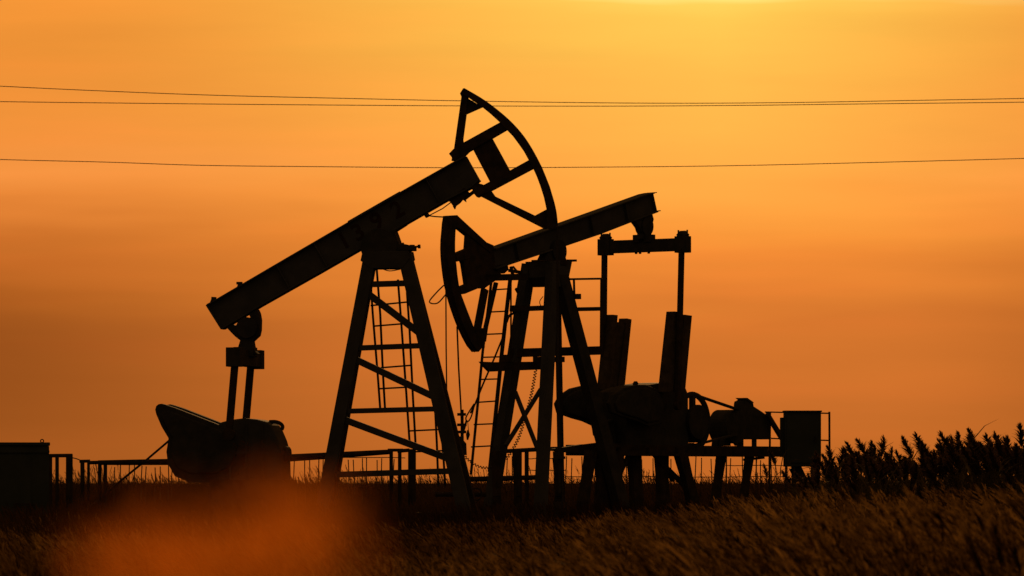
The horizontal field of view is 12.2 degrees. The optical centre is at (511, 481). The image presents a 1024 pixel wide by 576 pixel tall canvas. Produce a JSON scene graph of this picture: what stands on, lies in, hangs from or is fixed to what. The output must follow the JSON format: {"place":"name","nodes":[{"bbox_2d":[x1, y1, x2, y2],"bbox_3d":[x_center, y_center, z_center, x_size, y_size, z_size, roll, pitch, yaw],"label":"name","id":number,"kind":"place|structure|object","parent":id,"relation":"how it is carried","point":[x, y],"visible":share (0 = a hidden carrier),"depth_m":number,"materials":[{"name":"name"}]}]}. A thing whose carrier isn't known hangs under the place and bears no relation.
{"place":"outdoors","nodes":[
{"label":"outdoors","id":0,"kind":"place"},
{"bbox_2d":[64,483,893,496],"bbox_3d":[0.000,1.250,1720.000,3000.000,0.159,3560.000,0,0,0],"label":"ground","id":1,"kind":"structure","parent":0,"point":[439,483],"depth_m":2004.33,"materials":[{"name":"soil"}]},
{"bbox_2d":[0,439,49,521],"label":"switchgear kiosk","id":2,"kind":"object","parent":1,"relation":"on","point":[24,473],"visible":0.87,"depth_m":86.02,"materials":[{"name":"metal"}]},
{"bbox_2d":[0,455,30,521],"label":"door","id":3,"kind":"structure","parent":2,"relation":"in","point":[15,470],"depth_m":86.00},
{"bbox_2d":[49,454,72,520],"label":"pipe barrier","id":4,"kind":"object","parent":1,"relation":"on","point":[69,478],"visible":0.62,"depth_m":89.97,"materials":[{"name":"metal"}]},
{"bbox_2d":[79,459,167,517],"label":"pipe barrier","id":5,"kind":"object","parent":1,"relation":"on","point":[104,463],"visible":0.73,"depth_m":91.97,"materials":[{"name":"metal"}]},
{"bbox_2d":[86,441,167,508],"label":"guy rod","id":6,"kind":"object","parent":1,"relation":"on","point":[133,470],"visible":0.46,"depth_m":92.98,"materials":[{"name":"metal"}]},
{"bbox_2d":[113,465,171,504],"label":"wire fence","id":7,"kind":"object","parent":1,"relation":"on","point":[141,481],"visible":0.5,"depth_m":111.99,"materials":[{"name":"metal"}]},
{"bbox_2d":[79,488,358,575],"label":"grass tuft","id":8,"kind":"object","parent":1,"relation":"on","point":[153,560],"visible":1,"depth_m":1.48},
{"bbox_2d":[293,457,403,505],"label":"wire fence","id":9,"kind":"object","parent":1,"relation":"on","point":[348,470],"visible":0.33,"depth_m":111.99,"materials":[{"name":"metal"}]},
{"bbox_2d":[290,448,415,510],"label":"pipe barrier","id":10,"kind":"object","parent":1,"relation":"on","point":[411,465],"visible":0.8,"depth_m":93.46,"materials":[{"name":"metal"}]},
{"bbox_2d":[155,88,564,524],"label":"pump jack","id":11,"kind":"object","parent":1,"relation":"on","point":[230,460],"visible":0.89,"depth_m":89.83,"materials":[{"name":"black metal"}]},
{"bbox_2d":[435,436,485,500],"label":"wellhead","id":12,"kind":"object","parent":1,"relation":"on","point":[480,494],"visible":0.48,"depth_m":94.40,"materials":[{"name":"metal"}]},
{"bbox_2d":[470,443,595,510],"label":"pipe barrier","id":13,"kind":"object","parent":1,"relation":"on","point":[526,477],"visible":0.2,"depth_m":101.46,"materials":[{"name":"metal"}]},
{"bbox_2d":[429,192,779,522],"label":"pump jack","id":14,"kind":"object","parent":1,"relation":"on","point":[634,422],"visible":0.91,"depth_m":97.48,"materials":[{"name":"blue paint"}]},
{"bbox_2d":[465,456,491,468],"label":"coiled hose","id":15,"kind":"object","parent":14,"relation":"hanging from","point":[477,465],"visible":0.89,"depth_m":95.19,"materials":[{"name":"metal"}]},
{"bbox_2d":[464,337,503,430],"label":"tackle rope","id":16,"kind":"object","parent":14,"relation":"hanging from","point":[471,410],"visible":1,"depth_m":94.99,"materials":[{"name":"metal"}]},
{"bbox_2d":[506,370,536,459],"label":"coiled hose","id":17,"kind":"object","parent":14,"relation":"hanging from","point":[523,422],"visible":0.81,"depth_m":98.48,"materials":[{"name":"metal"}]},
{"bbox_2d":[506,456,791,507],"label":"wire fence","id":18,"kind":"object","parent":1,"relation":"on","point":[742,465],"visible":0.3,"depth_m":111.99,"materials":[{"name":"metal"}]},
{"bbox_2d":[753,463,787,500],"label":"reed","id":19,"kind":"object","parent":1,"relation":"on","point":[766,471],"visible":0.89,"depth_m":92.93,"materials":[{"name":"black plant"}]},
{"bbox_2d":[764,448,796,496],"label":"reed","id":20,"kind":"object","parent":1,"relation":"on","point":[772,458],"visible":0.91,"depth_m":92.11,"materials":[{"name":"black plant"}]},
{"bbox_2d":[778,472,800,496],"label":"reed","id":21,"kind":"object","parent":1,"relation":"on","point":[796,475],"visible":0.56,"depth_m":81.25,"materials":[{"name":"black plant"}]},
{"bbox_2d":[765,411,830,495],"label":"metal railing","id":22,"kind":"object","parent":1,"relation":"on","point":[828,440],"visible":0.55,"depth_m":107.98,"materials":[{"name":"metal"}]},
{"bbox_2d":[776,476,819,505],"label":"reed","id":23,"kind":"object","parent":1,"relation":"on","point":[804,485],"visible":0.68,"depth_m":67.46,"materials":[{"name":"black plant"}]},
{"bbox_2d":[781,470,814,501],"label":"reed","id":24,"kind":"object","parent":1,"relation":"on","point":[788,480],"visible":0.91,"depth_m":77.29,"materials":[{"name":"black plant"}]},
{"bbox_2d":[780,410,821,494],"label":"control cabinet","id":25,"kind":"object","parent":1,"relation":"on","point":[800,435],"visible":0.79,"depth_m":100.70,"materials":[{"name":"metal"}]},
{"bbox_2d":[788,472,814,505],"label":"reed","id":26,"kind":"object","parent":1,"relation":"on","point":[810,481],"visible":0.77,"depth_m":67.35,"materials":[{"name":"black plant"}]},
{"bbox_2d":[795,482,832,512],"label":"reed","id":27,"kind":"object","parent":1,"relation":"on","point":[802,491],"visible":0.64,"depth_m":65.18,"materials":[{"name":"black plant"}]},
{"bbox_2d":[794,450,838,501],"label":"reed","id":28,"kind":"object","parent":1,"relation":"on","point":[815,461],"visible":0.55,"depth_m":68.20,"materials":[{"name":"black plant"}]},
{"bbox_2d":[806,467,830,508],"bbox_3d":[4.156,0.517,64.352,0.756,1.449,0.676,0,0,-34],"label":"reed","id":29,"kind":"object","parent":1,"relation":"on","point":[817,478],"visible":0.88,"depth_m":64.47,"materials":[{"name":"black plant"}]},
{"bbox_2d":[802,463,839,503],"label":"reed","id":30,"kind":"object","parent":1,"relation":"on","point":[818,466],"visible":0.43,"depth_m":66.06,"materials":[{"name":"black plant"}]},
{"bbox_2d":[802,460,841,498],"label":"reed","id":31,"kind":"object","parent":1,"relation":"on","point":[829,481],"visible":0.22,"depth_m":69.03,"materials":[{"name":"black plant"}]},
{"bbox_2d":[802,453,841,499],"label":"reed","id":32,"kind":"object","parent":1,"relation":"on","point":[823,456],"visible":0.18,"depth_m":71.87,"materials":[{"name":"black plant"}]},
{"bbox_2d":[807,444,851,497],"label":"reed","id":33,"kind":"object","parent":1,"relation":"on","point":[829,454],"visible":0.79,"depth_m":69.12,"materials":[{"name":"black plant"}]},
{"bbox_2d":[813,458,848,499],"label":"reed","id":34,"kind":"object","parent":1,"relation":"on","point":[827,462],"visible":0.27,"depth_m":69.08,"materials":[{"name":"black plant"}]},
{"bbox_2d":[825,447,843,506],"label":"reed","id":35,"kind":"object","parent":1,"relation":"on","point":[840,458],"visible":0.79,"depth_m":70.42,"materials":[{"name":"black plant"}]},
{"bbox_2d":[825,467,847,500],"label":"reed","id":36,"kind":"object","parent":1,"relation":"on","point":[835,478],"visible":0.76,"depth_m":64.95,"materials":[{"name":"black plant"}]},
{"bbox_2d":[823,463,850,500],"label":"reed","id":37,"kind":"object","parent":1,"relation":"on","point":[832,466],"visible":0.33,"depth_m":67.57,"materials":[{"name":"black plant"}]},
{"bbox_2d":[816,454,857,498],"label":"reed","id":38,"kind":"object","parent":1,"relation":"on","point":[823,468],"visible":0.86,"depth_m":67.36,"materials":[{"name":"black plant"}]},
{"bbox_2d":[821,458,858,496],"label":"reed","id":39,"kind":"object","parent":1,"relation":"on","point":[845,461],"visible":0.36,"depth_m":67.96,"materials":[{"name":"black plant"}]},
{"bbox_2d":[827,463,859,492],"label":"reed","id":40,"kind":"object","parent":1,"relation":"on","point":[829,473],"visible":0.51,"depth_m":68.27,"materials":[{"name":"black plant"}]},
{"bbox_2d":[841,472,858,501],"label":"reed","id":41,"kind":"object","parent":1,"relation":"on","point":[856,479],"visible":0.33,"depth_m":67.07,"materials":[{"name":"black plant"}]},
{"bbox_2d":[835,440,868,499],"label":"reed","id":42,"kind":"object","parent":1,"relation":"on","point":[848,448],"visible":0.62,"depth_m":74.90,"materials":[{"name":"black plant"}]},
{"bbox_2d":[830,445,877,495],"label":"reed","id":43,"kind":"object","parent":1,"relation":"on","point":[845,451],"visible":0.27,"depth_m":72.39,"materials":[{"name":"black plant"}]},
{"bbox_2d":[839,470,872,510],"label":"reed","id":44,"kind":"object","parent":1,"relation":"on","point":[845,477],"visible":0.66,"depth_m":65.33,"materials":[{"name":"black plant"}]},
{"bbox_2d":[839,456,872,503],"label":"reed","id":45,"kind":"object","parent":1,"relation":"on","point":[856,466],"visible":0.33,"depth_m":66.36,"materials":[{"name":"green plant"}]},
{"bbox_2d":[842,452,870,503],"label":"reed","id":46,"kind":"object","parent":1,"relation":"on","point":[858,461],"visible":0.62,"depth_m":70.03,"materials":[{"name":"black plant"}]},
{"bbox_2d":[846,476,871,515],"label":"reed","id":47,"kind":"object","parent":1,"relation":"on","point":[852,484],"visible":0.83,"depth_m":64.06,"materials":[{"name":"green plant"}]},
{"bbox_2d":[835,456,884,507],"bbox_3d":[4.830,0.429,64.673,0.765,1.664,0.679,-11,0,-12],"label":"reed","id":48,"kind":"object","parent":1,"relation":"on","point":[852,467],"visible":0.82,"depth_m":64.68,"materials":[{"name":"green plant"}]},
{"bbox_2d":[844,437,889,501],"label":"reed","id":49,"kind":"object","parent":1,"relation":"on","point":[860,446],"visible":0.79,"depth_m":70.47,"materials":[{"name":"black plant"}]},
{"bbox_2d":[843,452,894,510],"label":"reed","id":50,"kind":"object","parent":1,"relation":"on","point":[874,473],"visible":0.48,"depth_m":66.59,"materials":[{"name":"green plant"}]},
{"bbox_2d":[863,444,876,493],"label":"reed","id":51,"kind":"object","parent":1,"relation":"on","point":[874,447],"visible":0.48,"depth_m":74.22,"materials":[{"name":"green plant"}]},
{"bbox_2d":[843,453,898,510],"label":"reed","id":52,"kind":"object","parent":1,"relation":"on","point":[864,458],"visible":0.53,"depth_m":66.04,"materials":[{"name":"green plant"}]},
{"bbox_2d":[847,461,895,518],"bbox_3d":[4.742,0.483,64.183,0.797,1.521,0.425,0,0,-43],"label":"reed","id":53,"kind":"object","parent":1,"relation":"on","point":[867,471],"visible":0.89,"depth_m":64.06,"materials":[{"name":"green plant"}]},
{"bbox_2d":[863,447,890,498],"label":"reed","id":54,"kind":"object","parent":1,"relation":"on","point":[870,449],"visible":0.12,"depth_m":73.80,"materials":[{"name":"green plant"}]},
{"bbox_2d":[861,451,894,500],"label":"reed","id":55,"kind":"object","parent":1,"relation":"on","point":[870,455],"visible":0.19,"depth_m":71.09,"materials":[{"name":"black plant"}]},
{"bbox_2d":[865,473,898,496],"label":"reed","id":56,"kind":"object","parent":1,"relation":"on","point":[882,480],"visible":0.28,"depth_m":67.24,"materials":[{"name":"black plant"}]},
{"bbox_2d":[866,461,900,511],"bbox_3d":[5.026,0.474,64.434,0.696,1.539,0.522,0,0,0],"label":"reed","id":57,"kind":"object","parent":1,"relation":"on","point":[881,473],"visible":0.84,"depth_m":64.42,"materials":[{"name":"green plant"}]},
{"bbox_2d":[858,453,909,495],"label":"reed","id":58,"kind":"object","parent":1,"relation":"on","point":[877,456],"visible":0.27,"depth_m":69.18,"materials":[{"name":"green plant"}]},
{"bbox_2d":[864,464,907,499],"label":"reed","id":59,"kind":"object","parent":1,"relation":"on","point":[890,474],"visible":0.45,"depth_m":68.30,"materials":[{"name":"black plant"}]},
{"bbox_2d":[875,435,900,491],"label":"reed","id":60,"kind":"object","parent":1,"relation":"on","point":[882,444],"visible":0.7,"depth_m":71.98,"materials":[{"name":"black plant"}]},
{"bbox_2d":[862,455,914,502],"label":"reed","id":61,"kind":"object","parent":1,"relation":"on","point":[880,460],"visible":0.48,"depth_m":67.08,"materials":[{"name":"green plant"}]},
{"bbox_2d":[881,445,897,489],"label":"reed","id":62,"kind":"object","parent":1,"relation":"on","point":[891,451],"visible":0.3,"depth_m":75.54,"materials":[{"name":"black plant"}]},
{"bbox_2d":[864,454,921,505],"bbox_3d":[5.074,0.435,63.959,1.040,1.620,0.728,0,0,-14],"label":"reed","id":63,"kind":"object","parent":1,"relation":"on","point":[874,468],"visible":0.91,"depth_m":63.99,"materials":[{"name":"black plant"}]},
{"bbox_2d":[862,453,925,500],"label":"reed","id":64,"kind":"object","parent":1,"relation":"on","point":[887,457],"visible":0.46,"depth_m":69.66,"materials":[{"name":"black plant"}]},
{"bbox_2d":[871,435,925,494],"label":"reed","id":65,"kind":"object","parent":1,"relation":"on","point":[907,448],"visible":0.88,"depth_m":67.65,"materials":[{"name":"black plant"}]},
{"bbox_2d":[883,457,920,495],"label":"reed","id":66,"kind":"object","parent":1,"relation":"on","point":[891,459],"visible":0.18,"depth_m":69.58,"materials":[{"name":"black plant"}]},
{"bbox_2d":[885,457,922,504],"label":"reed","id":67,"kind":"object","parent":1,"relation":"on","point":[905,468],"visible":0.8,"depth_m":65.25,"materials":[{"name":"black plant"}]},
{"bbox_2d":[894,449,919,490],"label":"reed","id":68,"kind":"object","parent":1,"relation":"on","point":[899,459],"visible":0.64,"depth_m":72.78,"materials":[{"name":"black plant"}]},
{"bbox_2d":[893,456,927,492],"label":"reed","id":69,"kind":"object","parent":1,"relation":"on","point":[908,462],"visible":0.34,"depth_m":67.78,"materials":[{"name":"black plant"}]},
{"bbox_2d":[906,477,919,495],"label":"reed","id":70,"kind":"object","parent":1,"relation":"on","point":[910,487],"visible":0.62,"depth_m":67.12,"materials":[{"name":"black plant"}]},
{"bbox_2d":[895,461,933,502],"bbox_3d":[5.467,0.483,64.942,0.762,1.519,0.713,0,0,-45],"label":"reed","id":71,"kind":"object","parent":1,"relation":"on","point":[915,467],"visible":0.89,"depth_m":64.91,"materials":[{"name":"black plant"}]},
{"bbox_2d":[898,441,931,496],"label":"reed","id":72,"kind":"object","parent":1,"relation":"on","point":[923,445],"visible":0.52,"depth_m":69.62,"materials":[{"name":"black plant"}]},
{"bbox_2d":[906,458,934,503],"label":"reed","id":73,"kind":"object","parent":1,"relation":"on","point":[919,465],"visible":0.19,"depth_m":67.65,"materials":[{"name":"black plant"}]},
{"bbox_2d":[898,431,949,483],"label":"reed","id":74,"kind":"object","parent":1,"relation":"on","point":[918,440],"visible":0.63,"depth_m":74.80,"materials":[{"name":"black plant"}]},
{"bbox_2d":[893,445,956,505],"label":"reed","id":75,"kind":"object","parent":1,"relation":"on","point":[921,459],"visible":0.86,"depth_m":66.25,"materials":[{"name":"black plant"}]},
{"bbox_2d":[913,450,948,497],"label":"reed","id":76,"kind":"object","parent":1,"relation":"on","point":[936,454],"visible":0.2,"depth_m":69.33,"materials":[{"name":"black plant"}]},
{"bbox_2d":[920,450,947,494],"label":"reed","id":77,"kind":"object","parent":1,"relation":"on","point":[933,452],"visible":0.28,"depth_m":67.91,"materials":[{"name":"black plant"}]},
{"bbox_2d":[933,438,960,506],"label":"reed","id":78,"kind":"object","parent":1,"relation":"on","point":[941,449],"visible":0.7,"depth_m":69.40,"materials":[{"name":"black plant"}]},
{"bbox_2d":[922,458,971,518],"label":"reed","id":79,"kind":"object","parent":1,"relation":"on","point":[944,460],"visible":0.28,"depth_m":66.52,"materials":[{"name":"black plant"}]},
{"bbox_2d":[927,455,968,520],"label":"reed","id":80,"kind":"object","parent":1,"relation":"on","point":[941,460],"visible":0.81,"depth_m":66.25,"materials":[{"name":"black plant"}]},
{"bbox_2d":[946,430,962,491],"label":"reed","id":81,"kind":"object","parent":1,"relation":"on","point":[957,438],"visible":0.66,"depth_m":69.86,"materials":[{"name":"black plant"}]},
{"bbox_2d":[943,433,969,489],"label":"reed","id":82,"kind":"object","parent":1,"relation":"on","point":[950,437],"visible":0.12,"depth_m":72.35,"materials":[{"name":"black plant"}]},
{"bbox_2d":[937,440,997,518],"bbox_3d":[6.221,0.336,64.549,0.821,1.857,0.660,-8,3,-22],"label":"reed","id":83,"kind":"object","parent":1,"relation":"on","point":[965,453],"visible":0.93,"depth_m":64.54,"materials":[{"name":"black plant"}]},
{"bbox_2d":[936,420,998,496],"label":"reed","id":84,"kind":"object","parent":1,"relation":"on","point":[944,439],"visible":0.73,"depth_m":66.77,"materials":[{"name":"black plant"}]},
{"bbox_2d":[941,445,995,507],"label":"reed","id":85,"kind":"object","parent":1,"relation":"on","point":[974,456],"visible":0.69,"depth_m":65.51,"materials":[{"name":"black plant"}]},
{"bbox_2d":[944,434,996,503],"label":"reed","id":86,"kind":"object","parent":1,"relation":"on","point":[975,444],"visible":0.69,"depth_m":67.67,"materials":[{"name":"black plant"}]},
{"bbox_2d":[951,441,990,497],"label":"reed","id":87,"kind":"object","parent":1,"relation":"on","point":[984,450],"visible":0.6,"depth_m":67.53,"materials":[{"name":"black plant"}]},
{"bbox_2d":[960,427,982,492],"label":"reed","id":88,"kind":"object","parent":1,"relation":"on","point":[969,431],"visible":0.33,"depth_m":69.59,"materials":[{"name":"black plant"}]},
{"bbox_2d":[962,430,1002,485],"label":"reed","id":89,"kind":"object","parent":1,"relation":"on","point":[965,443],"visible":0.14,"depth_m":70.33,"materials":[{"name":"black plant"}]},
{"bbox_2d":[959,451,1014,510],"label":"reed","id":90,"kind":"object","parent":1,"relation":"on","point":[983,458],"visible":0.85,"depth_m":65.15,"materials":[{"name":"black plant"}]},
{"bbox_2d":[982,433,995,450],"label":"reed","id":91,"kind":"object","parent":1,"relation":"on","point":[985,437],"visible":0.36,"depth_m":74.31,"materials":[{"name":"black plant"}]},
{"bbox_2d":[977,438,1005,499],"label":"reed","id":92,"kind":"object","parent":1,"relation":"on","point":[999,447],"visible":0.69,"depth_m":68.37,"materials":[{"name":"black plant"}]},
{"bbox_2d":[968,455,1019,510],"bbox_3d":[6.550,0.405,64.950,0.724,1.684,0.614,0,0,-1],"label":"reed","id":93,"kind":"object","parent":1,"relation":"on","point":[997,465],"visible":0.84,"depth_m":64.95,"materials":[{"name":"black plant"}]},
{"bbox_2d":[991,431,1002,482],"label":"reed","id":94,"kind":"object","parent":1,"relation":"on","point":[995,436],"visible":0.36,"depth_m":75.81,"materials":[{"name":"black plant"}]},
{"bbox_2d":[981,459,1023,516],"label":"reed","id":95,"kind":"object","parent":1,"relation":"on","point":[1006,486],"visible":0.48,"depth_m":66.52,"materials":[{"name":"black plant"}]},
{"bbox_2d":[989,439,1017,490],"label":"reed","id":96,"kind":"object","parent":1,"relation":"on","point":[1000,442],"visible":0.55,"depth_m":68.38,"materials":[{"name":"black plant"}]},
{"bbox_2d":[993,442,1019,498],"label":"reed","id":97,"kind":"object","parent":1,"relation":"on","point":[1015,447],"visible":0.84,"depth_m":65.97,"materials":[{"name":"black plant"}]},
{"bbox_2d":[991,435,1021,489],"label":"reed","id":98,"kind":"object","parent":1,"relation":"on","point":[1007,440],"visible":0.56,"depth_m":69.41,"materials":[{"name":"black plant"}]},
{"bbox_2d":[992,423,1023,483],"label":"reed","id":99,"kind":"object","parent":1,"relation":"on","point":[1020,441],"visible":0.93,"depth_m":70.72,"materials":[{"name":"black plant"}]},
{"bbox_2d":[997,436,1022,488],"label":"reed","id":100,"kind":"object","parent":1,"relation":"on","point":[1002,441],"visible":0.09,"depth_m":72.69,"materials":[{"name":"black plant"}]},
{"bbox_2d":[1003,465,1022,492],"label":"reed","id":101,"kind":"object","parent":1,"relation":"on","point":[1017,469],"visible":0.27,"depth_m":69.31,"materials":[{"name":"black plant"}]},
{"bbox_2d":[1007,452,1023,499],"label":"reed","id":102,"kind":"object","parent":1,"relation":"on","point":[1022,454],"visible":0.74,"depth_m":66.94,"materials":[{"name":"black plant"}]},
{"bbox_2d":[0,480,1022,556],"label":"site grass","id":103,"kind":"structure","parent":0,"point":[132,513],"depth_m":77.28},
{"bbox_2d":[0,478,1023,575],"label":"meadow grass","id":104,"kind":"structure","parent":0,"point":[826,536],"depth_m":37.55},
{"bbox_2d":[0,86,1023,103],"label":"power line","id":105,"kind":"object","parent":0,"point":[506,101],"visible":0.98,"depth_m":149.99,"materials":[{"name":"metal"}]},
{"bbox_2d":[0,101,1023,106],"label":"power line","id":106,"kind":"object","parent":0,"point":[534,106],"visible":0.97,"depth_m":149.99,"materials":[{"name":"metal"}]},
{"bbox_2d":[0,158,1023,167],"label":"power line","id":107,"kind":"object","parent":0,"point":[512,167],"visible":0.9,"depth_m":149.99,"materials":[{"name":"metal"}]},
{"bbox_2d":[0,0,1023,482],"label":"sky","id":108,"kind":"structure","parent":0,"point":[886,299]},
{"bbox_2d":[52,464,1003,517],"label":"field grass","id":109,"kind":"structure","parent":0,"point":[188,492],"depth_m":110.39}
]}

